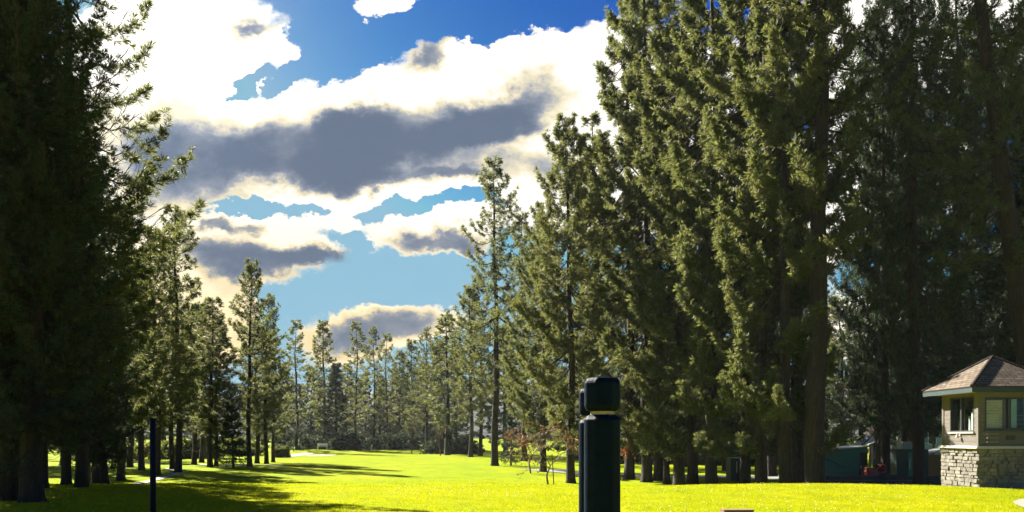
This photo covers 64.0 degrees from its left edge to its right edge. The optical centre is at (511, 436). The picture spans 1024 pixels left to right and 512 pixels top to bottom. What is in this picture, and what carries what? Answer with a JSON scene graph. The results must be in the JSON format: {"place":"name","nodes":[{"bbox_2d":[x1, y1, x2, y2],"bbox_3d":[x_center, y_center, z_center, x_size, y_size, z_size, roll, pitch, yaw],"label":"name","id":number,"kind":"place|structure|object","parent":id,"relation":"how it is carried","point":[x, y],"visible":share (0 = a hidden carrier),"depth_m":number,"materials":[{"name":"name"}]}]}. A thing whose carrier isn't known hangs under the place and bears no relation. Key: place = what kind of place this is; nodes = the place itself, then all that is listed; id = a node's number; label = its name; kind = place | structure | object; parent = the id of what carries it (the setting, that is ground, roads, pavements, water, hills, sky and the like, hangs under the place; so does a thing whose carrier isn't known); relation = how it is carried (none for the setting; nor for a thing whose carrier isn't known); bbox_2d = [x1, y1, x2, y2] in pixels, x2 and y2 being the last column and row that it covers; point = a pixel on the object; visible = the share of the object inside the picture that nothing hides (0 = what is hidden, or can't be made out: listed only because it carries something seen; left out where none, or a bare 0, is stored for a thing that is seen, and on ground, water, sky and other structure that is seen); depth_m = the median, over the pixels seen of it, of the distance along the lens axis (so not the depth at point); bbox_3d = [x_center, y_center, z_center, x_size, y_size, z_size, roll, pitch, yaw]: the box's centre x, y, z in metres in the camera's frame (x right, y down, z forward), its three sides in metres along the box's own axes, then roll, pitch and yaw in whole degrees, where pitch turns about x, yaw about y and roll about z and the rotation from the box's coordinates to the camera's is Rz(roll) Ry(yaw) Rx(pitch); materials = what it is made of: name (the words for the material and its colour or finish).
{"place":"outdoors","nodes":[
{"label":"outdoors","id":0,"kind":"place"},
{"bbox_2d":[118,380,868,437],"bbox_3d":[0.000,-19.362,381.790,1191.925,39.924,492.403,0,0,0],"label":"hills","id":1,"kind":"structure","parent":0,"point":[476,428],"depth_m":445.73,"materials":[{"name":"green plant"}]},
{"bbox_2d":[0,438,1023,511],"bbox_3d":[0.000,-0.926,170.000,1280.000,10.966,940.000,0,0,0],"label":"ground","id":2,"kind":"structure","parent":0,"point":[388,466],"depth_m":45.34,"materials":[{"name":"green plant"}]},
{"bbox_2d":[0,0,84,415],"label":"pine tree","id":3,"kind":"object","parent":2,"relation":"on","point":[14,248],"visible":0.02,"depth_m":21.12,"materials":[{"name":"green plant"}]},
{"bbox_2d":[0,0,116,500],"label":"pine tree","id":4,"kind":"object","parent":2,"relation":"on","point":[9,487],"visible":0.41,"depth_m":20.37,"materials":[{"name":"green plant"}]},
{"bbox_2d":[9,0,114,487],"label":"pine tree","id":5,"kind":"object","parent":2,"relation":"on","point":[45,453],"visible":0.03,"depth_m":25.48,"materials":[{"name":"green plant"}]},
{"bbox_2d":[0,0,170,502],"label":"pine tree","id":6,"kind":"object","parent":2,"relation":"on","point":[32,425],"visible":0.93,"depth_m":19.85,"materials":[{"name":"green plant"}]},
{"bbox_2d":[48,94,127,484],"bbox_3d":[-15.434,-5.322,28.465,4.449,14.452,4.231,0,0,0],"label":"pine tree","id":7,"kind":"object","parent":2,"relation":"on","point":[66,471],"visible":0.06,"depth_m":28.65,"materials":[{"name":"green plant"}]},
{"bbox_2d":[48,169,139,483],"bbox_3d":[-20.799,-5.372,39.987,5.100,16.001,5.244,0,0,0],"label":"pine tree","id":8,"kind":"object","parent":2,"relation":"on","point":[130,371],"visible":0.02,"depth_m":40.42,"materials":[{"name":"green plant"}]},
{"bbox_2d":[56,225,142,483],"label":"pine tree","id":9,"kind":"object","parent":2,"relation":"on","point":[100,449],"visible":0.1,"depth_m":29.87,"materials":[{"name":"green plant"}]},
{"bbox_2d":[11,0,206,487],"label":"pine tree","id":10,"kind":"object","parent":2,"relation":"on","point":[81,479],"visible":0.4,"depth_m":25.88,"materials":[{"name":"green plant"}]},
{"bbox_2d":[71,169,156,483],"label":"pine tree","id":11,"kind":"object","parent":2,"relation":"on","point":[96,476],"visible":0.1,"depth_m":34.91,"materials":[{"name":"green plant"}]},
{"bbox_2d":[102,200,165,480],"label":"pine tree","id":12,"kind":"object","parent":2,"relation":"on","point":[121,473],"visible":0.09,"depth_m":45.89,"materials":[{"name":"green plant"}]},
{"bbox_2d":[126,281,174,469],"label":"pine tree","id":13,"kind":"object","parent":2,"relation":"on","point":[141,461],"visible":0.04,"depth_m":59.85,"materials":[{"name":"green plant"}]},
{"bbox_2d":[149,418,155,511],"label":"metal post","id":14,"kind":"object","parent":2,"relation":"on","point":[152,464],"visible":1,"depth_m":12.96,"materials":[{"name":"metal"}]},
{"bbox_2d":[125,224,192,475],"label":"pine tree","id":15,"kind":"object","parent":2,"relation":"on","point":[167,302],"visible":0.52,"depth_m":51.71,"materials":[{"name":"green plant"}]},
{"bbox_2d":[134,436,191,458],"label":"bush","id":16,"kind":"object","parent":2,"relation":"on","point":[186,454],"visible":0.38,"depth_m":91.04,"materials":[{"name":"green plant"}]},
{"bbox_2d":[145,293,204,468],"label":"pine tree","id":17,"kind":"object","parent":2,"relation":"on","point":[171,452],"visible":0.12,"depth_m":61.89,"materials":[{"name":"green plant"}]},
{"bbox_2d":[147,203,217,472],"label":"pine tree","id":18,"kind":"object","parent":2,"relation":"on","point":[194,372],"visible":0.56,"depth_m":55.86,"materials":[{"name":"green plant"}]},
{"bbox_2d":[173,303,221,464],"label":"pine tree","id":19,"kind":"object","parent":2,"relation":"on","point":[195,444],"visible":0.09,"depth_m":71.83,"materials":[{"name":"green plant"}]},
{"bbox_2d":[181,302,224,462],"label":"pine tree","id":20,"kind":"object","parent":2,"relation":"on","point":[202,452],"visible":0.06,"depth_m":77.82,"materials":[{"name":"green plant"}]},
{"bbox_2d":[188,436,224,457],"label":"bush","id":21,"kind":"object","parent":2,"relation":"on","point":[198,447],"visible":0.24,"depth_m":96.38,"materials":[{"name":"green plant"}]},
{"bbox_2d":[188,296,238,466],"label":"pine tree","id":22,"kind":"object","parent":2,"relation":"on","point":[210,411],"visible":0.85,"depth_m":65.76,"materials":[{"name":"green plant"}]},
{"bbox_2d":[192,314,237,466],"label":"pine tree","id":23,"kind":"object","parent":2,"relation":"on","point":[221,405],"visible":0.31,"depth_m":67.85,"materials":[{"name":"green plant"}]},
{"bbox_2d":[214,400,251,466],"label":"fir tree","id":24,"kind":"object","parent":2,"relation":"on","point":[234,409],"visible":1,"depth_m":65.73,"materials":[{"name":"green plant"}]},
{"bbox_2d":[219,435,268,455],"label":"bush","id":25,"kind":"object","parent":2,"relation":"on","point":[253,445],"visible":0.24,"depth_m":107.07,"materials":[{"name":"green plant"}]},
{"bbox_2d":[221,257,282,466],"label":"pine tree","id":26,"kind":"object","parent":2,"relation":"on","point":[250,269],"visible":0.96,"depth_m":67.82,"materials":[{"name":"green plant"}]},
{"bbox_2d":[232,321,282,462],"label":"pine tree","id":27,"kind":"object","parent":2,"relation":"on","point":[258,434],"visible":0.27,"depth_m":75.65,"materials":[{"name":"green plant"}]},
{"bbox_2d":[238,292,291,463],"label":"pine tree","id":28,"kind":"object","parent":2,"relation":"on","point":[273,367],"visible":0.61,"depth_m":74.88,"materials":[{"name":"green plant"}]},
{"bbox_2d":[253,329,295,461],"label":"pine tree","id":29,"kind":"object","parent":2,"relation":"on","point":[280,420],"visible":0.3,"depth_m":78.91,"materials":[{"name":"green plant"}]},
{"bbox_2d":[268,361,305,446],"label":"fir tree","id":30,"kind":"object","parent":2,"relation":"on","point":[284,438],"visible":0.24,"depth_m":139.64,"materials":[{"name":"plant"}]},
{"bbox_2d":[278,319,312,448],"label":"pine tree","id":31,"kind":"object","parent":2,"relation":"on","point":[296,360],"visible":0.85,"depth_m":127.81,"materials":[{"name":"green plant"}]},
{"bbox_2d":[293,368,322,445],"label":"fir tree","id":32,"kind":"object","parent":2,"relation":"on","point":[310,416],"visible":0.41,"depth_m":149.51,"materials":[{"name":"plant"}]},
{"bbox_2d":[301,435,340,449],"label":"bush","id":33,"kind":"object","parent":2,"relation":"on","point":[307,443],"visible":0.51,"depth_m":137.96,"materials":[{"name":"plant"}]},
{"bbox_2d":[301,319,347,447],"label":"pine tree","id":34,"kind":"object","parent":2,"relation":"on","point":[320,349],"visible":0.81,"depth_m":139.72,"materials":[{"name":"green plant"}]},
{"bbox_2d":[316,362,354,447],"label":"fir tree","id":35,"kind":"object","parent":2,"relation":"on","point":[336,374],"visible":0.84,"depth_m":137.62,"materials":[{"name":"green plant"}]},
{"bbox_2d":[327,433,362,450],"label":"bush","id":36,"kind":"object","parent":2,"relation":"on","point":[354,442],"visible":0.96,"depth_m":132.65,"materials":[{"name":"plant"}]},
{"bbox_2d":[329,362,363,434],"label":"pine tree","id":37,"kind":"object","parent":2,"relation":"on","point":[348,396],"visible":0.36,"depth_m":159.54,"materials":[{"name":"green plant"}]},
{"bbox_2d":[341,321,371,434],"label":"pine tree","id":38,"kind":"object","parent":2,"relation":"on","point":[362,396],"visible":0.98,"depth_m":141.80,"materials":[{"name":"green plant"}]},
{"bbox_2d":[352,374,380,437],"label":"fir tree","id":39,"kind":"object","parent":2,"relation":"on","point":[367,413],"visible":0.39,"depth_m":167.82,"materials":[{"name":"plant"}]},
{"bbox_2d":[359,325,389,435],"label":"pine tree","id":40,"kind":"object","parent":2,"relation":"on","point":[381,381],"visible":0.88,"depth_m":149.40,"materials":[{"name":"green plant"}]},
{"bbox_2d":[362,433,395,449],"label":"bush","id":41,"kind":"object","parent":2,"relation":"on","point":[374,442],"visible":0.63,"depth_m":138.07,"materials":[{"name":"plant"}]},
{"bbox_2d":[373,332,400,449],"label":"pine tree","id":42,"kind":"object","parent":2,"relation":"on","point":[386,350],"visible":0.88,"depth_m":151.84,"materials":[{"name":"green plant"}]},
{"bbox_2d":[381,349,415,449],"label":"pine tree","id":43,"kind":"object","parent":2,"relation":"on","point":[402,401],"visible":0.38,"depth_m":159.37,"materials":[{"name":"green plant"}]},
{"bbox_2d":[380,429,422,449],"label":"bush","id":44,"kind":"object","parent":2,"relation":"on","point":[399,440],"visible":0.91,"depth_m":136.34,"materials":[{"name":"plant"}]},
{"bbox_2d":[391,338,428,437],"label":"pine tree","id":45,"kind":"object","parent":2,"relation":"on","point":[407,361],"visible":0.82,"depth_m":149.56,"materials":[{"name":"green plant"}]},
{"bbox_2d":[408,326,445,452],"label":"pine tree","id":46,"kind":"object","parent":2,"relation":"on","point":[424,356],"visible":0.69,"depth_m":121.69,"materials":[{"name":"green plant"}]},
{"bbox_2d":[422,341,458,443],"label":"fir tree","id":47,"kind":"object","parent":2,"relation":"on","point":[440,399],"visible":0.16,"depth_m":137.28,"materials":[{"name":"plant"}]},
{"bbox_2d":[419,432,463,453],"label":"bush","id":48,"kind":"object","parent":2,"relation":"on","point":[431,448],"visible":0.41,"depth_m":118.14,"materials":[{"name":"plant"}]},
{"bbox_2d":[417,313,476,454],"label":"pine tree","id":49,"kind":"object","parent":2,"relation":"on","point":[438,369],"visible":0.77,"depth_m":111.62,"materials":[{"name":"green plant"}]},
{"bbox_2d":[432,347,478,437],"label":"fir tree","id":50,"kind":"object","parent":2,"relation":"on","point":[455,433],"visible":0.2,"depth_m":124.31,"materials":[{"name":"plant"}]},
{"bbox_2d":[450,434,484,453],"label":"bush","id":51,"kind":"object","parent":2,"relation":"on","point":[461,442],"visible":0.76,"depth_m":116.20,"materials":[{"name":"plant"}]},
{"bbox_2d":[442,283,493,456],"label":"pine tree","id":52,"kind":"object","parent":2,"relation":"on","point":[471,293],"visible":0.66,"depth_m":100.69,"materials":[{"name":"green plant"}]},
{"bbox_2d":[455,278,505,455],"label":"pine tree","id":53,"kind":"object","parent":2,"relation":"on","point":[488,407],"visible":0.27,"depth_m":107.66,"materials":[{"name":"green plant"}]},
{"bbox_2d":[443,155,541,465],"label":"pine tree","id":54,"kind":"object","parent":2,"relation":"on","point":[495,316],"visible":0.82,"depth_m":69.68,"materials":[{"name":"green plant"}]},
{"bbox_2d":[475,326,522,452],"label":"fir tree","id":55,"kind":"object","parent":2,"relation":"on","point":[503,413],"visible":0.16,"depth_m":117.67,"materials":[{"name":"green plant"}]},
{"bbox_2d":[498,410,524,465],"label":"fir tree","id":56,"kind":"object","parent":2,"relation":"on","point":[510,422],"visible":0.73,"depth_m":70.79,"materials":[{"name":"plant"}]},
{"bbox_2d":[485,211,566,460],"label":"pine tree","id":57,"kind":"object","parent":2,"relation":"on","point":[517,237],"visible":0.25,"depth_m":83.67,"materials":[{"name":"green plant"}]},
{"bbox_2d":[501,418,557,472],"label":"sapling","id":58,"kind":"object","parent":2,"relation":"on","point":[511,432],"visible":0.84,"depth_m":57.34,"materials":[{"name":"green plant"}]},
{"bbox_2d":[517,329,564,457],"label":"fir tree","id":59,"kind":"object","parent":2,"relation":"on","point":[532,442],"visible":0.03,"depth_m":104.30,"materials":[{"name":"plant"}]},
{"bbox_2d":[501,201,585,471],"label":"pine tree","id":60,"kind":"object","parent":2,"relation":"on","point":[516,395],"visible":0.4,"depth_m":59.39,"materials":[{"name":"green plant"}]},
{"bbox_2d":[515,421,578,484],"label":"sapling","id":61,"kind":"object","parent":2,"relation":"on","point":[527,438],"visible":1,"depth_m":41.88,"materials":[{"name":"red plant"}]},
{"bbox_2d":[504,112,637,483],"bbox_3d":[3.138,-7.656,45.784,7.021,21.360,6.282,0,0,-23],"label":"pine tree","id":62,"kind":"object","parent":2,"relation":"on","point":[575,345],"visible":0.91,"depth_m":45.26,"materials":[{"name":"green plant"}]},
{"bbox_2d":[579,388,589,511],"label":"bollard","id":63,"kind":"object","parent":2,"relation":"on","point":[584,412],"visible":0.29,"depth_m":4.83,"materials":[{"name":"black metal"}]},
{"bbox_2d":[539,110,638,455],"bbox_3d":[6.521,-10.724,62.340,9.518,27.617,8.857,0,0,0],"label":"pine tree","id":64,"kind":"object","parent":2,"relation":"on","point":[594,119],"visible":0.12,"depth_m":61.50,"materials":[{"name":"green plant"}]},
{"bbox_2d":[584,377,619,511],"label":"bollard","id":65,"kind":"object","parent":2,"relation":"on","point":[601,449],"visible":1,"depth_m":3.92,"materials":[{"name":"metal"}]},
{"bbox_2d":[561,0,684,479],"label":"pine tree","id":66,"kind":"object","parent":2,"relation":"on","point":[604,146],"visible":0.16,"depth_m":50.79,"materials":[{"name":"green plant"}]},
{"bbox_2d":[578,0,707,482],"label":"pine tree","id":67,"kind":"object","parent":2,"relation":"on","point":[625,121],"visible":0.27,"depth_m":48.01,"materials":[{"name":"green plant"}]},
{"bbox_2d":[594,0,705,480],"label":"pine tree","id":68,"kind":"object","parent":2,"relation":"on","point":[658,461],"visible":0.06,"depth_m":50.70,"materials":[{"name":"green plant"}]},
{"bbox_2d":[632,208,691,483],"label":"pine tree","id":69,"kind":"object","parent":2,"relation":"on","point":[666,473],"visible":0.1,"depth_m":46.66,"materials":[{"name":"green plant"}]},
{"bbox_2d":[600,0,738,484],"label":"pine tree","id":70,"kind":"object","parent":2,"relation":"on","point":[662,249],"visible":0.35,"depth_m":44.31,"materials":[{"name":"green plant"}]},
{"bbox_2d":[633,0,759,484],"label":"pine tree","id":71,"kind":"object","parent":2,"relation":"on","point":[692,473],"visible":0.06,"depth_m":46.12,"materials":[{"name":"green plant"}]},
{"bbox_2d":[625,0,804,483],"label":"pine tree","id":72,"kind":"object","parent":2,"relation":"on","point":[681,160],"visible":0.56,"depth_m":39.70,"materials":[{"name":"green plant"}]},
{"bbox_2d":[697,279,754,470],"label":"tree","id":73,"kind":"object","parent":2,"relation":"on","point":[699,429],"visible":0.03,"depth_m":65.85,"materials":[{"name":"plant"}]},
{"bbox_2d":[724,457,751,480],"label":"shed","id":74,"kind":"structure","parent":2,"relation":"on","point":[732,468],"depth_m":50.00,"materials":[{"name":"teal paint"}]},
{"bbox_2d":[674,0,807,483],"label":"pine tree","id":75,"kind":"object","parent":2,"relation":"on","point":[744,474],"visible":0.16,"depth_m":39.81,"materials":[{"name":"green plant"}]},
{"bbox_2d":[672,0,866,483],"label":"pine tree","id":76,"kind":"object","parent":2,"relation":"on","point":[727,246],"visible":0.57,"depth_m":35.35,"materials":[{"name":"green plant"}]},
{"bbox_2d":[731,0,830,475],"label":"pine tree","id":77,"kind":"object","parent":2,"relation":"on","point":[772,468],"visible":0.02,"depth_m":55.69,"materials":[{"name":"green plant"}]},
{"bbox_2d":[695,0,877,483],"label":"pine tree","id":78,"kind":"object","parent":2,"relation":"on","point":[781,310],"visible":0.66,"depth_m":34.07,"materials":[{"name":"green plant"}]},
{"bbox_2d":[730,0,862,483],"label":"pine tree","id":79,"kind":"object","parent":2,"relation":"on","point":[797,453],"visible":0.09,"depth_m":38.74,"materials":[{"name":"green plant"}]},
{"bbox_2d":[804,337,857,440],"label":"tree","id":80,"kind":"object","parent":2,"relation":"on","point":[828,424],"visible":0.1,"depth_m":97.34,"materials":[{"name":"plant"}]},
{"bbox_2d":[745,0,931,483],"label":"pine tree","id":81,"kind":"object","parent":2,"relation":"on","point":[813,458],"visible":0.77,"depth_m":33.60,"materials":[{"name":"green plant"}]},
{"bbox_2d":[825,295,871,445],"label":"pine tree","id":82,"kind":"object","parent":2,"relation":"on","point":[840,378],"visible":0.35,"depth_m":81.49,"materials":[{"name":"green plant"}]},
{"bbox_2d":[825,445,871,475],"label":"shed","id":83,"kind":"structure","parent":2,"relation":"on","point":[852,460],"depth_m":45.00,"materials":[{"name":"green paint"}]},
{"bbox_2d":[826,336,872,453],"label":"tree","id":84,"kind":"object","parent":2,"relation":"on","point":[861,430],"visible":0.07,"depth_m":93.95,"materials":[{"name":"plant"}]},
{"bbox_2d":[826,9,917,467],"bbox_3d":[26.779,-14.247,60.031,7.834,35.098,7.840,0,0,0],"label":"pine tree","id":85,"kind":"object","parent":2,"relation":"on","point":[876,447],"visible":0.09,"depth_m":60.10,"materials":[{"name":"green plant"}]},
{"bbox_2d":[861,464,897,475],"bbox_3d":[19.462,2.039,43.500,1.545,1.268,1.160,0,0,0],"label":"utility cart","id":86,"kind":"object","parent":2,"relation":"on","point":[879,470],"visible":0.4,"depth_m":43.15,"materials":[{"name":"red paint"}]},
{"bbox_2d":[825,476,940,485],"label":"retaining wall","id":87,"kind":"structure","parent":2,"relation":"on","point":[905,480],"depth_m":38.12,"materials":[{"name":"grey stone"}]},
{"bbox_2d":[827,0,944,473],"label":"pine tree","id":88,"kind":"object","parent":2,"relation":"on","point":[882,381],"visible":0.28,"depth_m":43.81,"materials":[{"name":"green plant"}]},
{"bbox_2d":[848,36,952,452],"bbox_3d":[23.698,-10.792,49.929,6.720,27.872,6.528,0,0,0],"label":"pine tree","id":89,"kind":"object","parent":2,"relation":"on","point":[903,435],"visible":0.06,"depth_m":49.61,"materials":[{"name":"green plant"}]},
{"bbox_2d":[890,442,927,475],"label":"shed","id":90,"kind":"structure","parent":2,"relation":"on","point":[901,463],"depth_m":46.00,"materials":[{"name":"teal paint"}]},
{"bbox_2d":[869,414,959,463],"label":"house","id":91,"kind":"structure","parent":2,"relation":"on","point":[929,445],"depth_m":76.00,"materials":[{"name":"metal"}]},
{"bbox_2d":[859,5,970,441],"bbox_3d":[26.435,-12.757,54.397,7.585,31.916,7.462,0,0,0],"label":"pine tree","id":92,"kind":"object","parent":2,"relation":"on","point":[877,325],"visible":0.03,"depth_m":53.39,"materials":[{"name":"green plant"}]},
{"bbox_2d":[840,0,990,484],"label":"pine tree","id":93,"kind":"object","parent":2,"relation":"on","point":[885,259],"visible":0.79,"depth_m":35.67,"materials":[{"name":"green plant"}]},
{"bbox_2d":[928,448,941,475],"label":"shed","id":94,"kind":"structure","parent":2,"relation":"on","point":[934,465],"depth_m":49.00,"materials":[{"name":"metal"}]},
{"bbox_2d":[885,0,1023,409],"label":"pine tree","id":95,"kind":"object","parent":2,"relation":"on","point":[981,13],"visible":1,"depth_m":30.92,"materials":[{"name":"green plant"}]},
{"bbox_2d":[888,0,1023,452],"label":"pine tree","id":96,"kind":"object","parent":2,"relation":"on","point":[982,287],"visible":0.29,"depth_m":41.28,"materials":[{"name":"green plant"}]},
{"bbox_2d":[921,355,1023,487],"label":"starter booth","id":97,"kind":"object","parent":2,"relation":"on","point":[986,449],"visible":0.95,"depth_m":25.59,"materials":[{"name":"stone"}]},
{"bbox_2d":[948,396,974,432],"bbox_3d":[14.527,-0.700,26.390,0.195,1.173,1.480,0,0,0],"label":"window","id":98,"kind":"structure","parent":97,"relation":"in","point":[961,398],"depth_m":26.41,"materials":[{"name":"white glass"}]},
{"bbox_2d":[984,397,1023,430],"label":"window","id":99,"kind":"structure","parent":97,"relation":"in","point":[1003,424],"depth_m":25.58,"materials":[{"name":"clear glass"}]},
{"bbox_2d":[933,14,1014,437],"bbox_3d":[32.480,-13.754,58.084,7.635,34.066,8.115,0,0,0],"label":"pine tree","id":100,"kind":"object","parent":2,"relation":"on","point":[970,404],"visible":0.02,"depth_m":57.28,"materials":[{"name":"green plant"}]},
{"bbox_2d":[938,14,1023,429],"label":"pine tree","id":101,"kind":"object","parent":2,"relation":"on","point":[977,280],"visible":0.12,"depth_m":45.36,"materials":[{"name":"green plant"}]},
{"bbox_2d":[962,1,1023,353],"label":"pine tree","id":102,"kind":"object","parent":2,"relation":"on","point":[1011,174],"visible":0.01,"depth_m":55.01,"materials":[{"name":"green plant"}]},
{"bbox_2d":[986,9,1023,362],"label":"pine tree","id":103,"kind":"object","parent":2,"relation":"on","point":[1016,200],"visible":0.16,"depth_m":44.68,"materials":[{"name":"green plant"}]},
{"bbox_2d":[53,0,1020,394],"label":"sky","id":104,"kind":"structure","parent":0,"point":[341,145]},
{"bbox_2d":[520,469,778,478],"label":"service road","id":105,"kind":"structure","parent":0,"point":[671,475],"depth_m":56.76,"materials":[{"name":"asphalt"}]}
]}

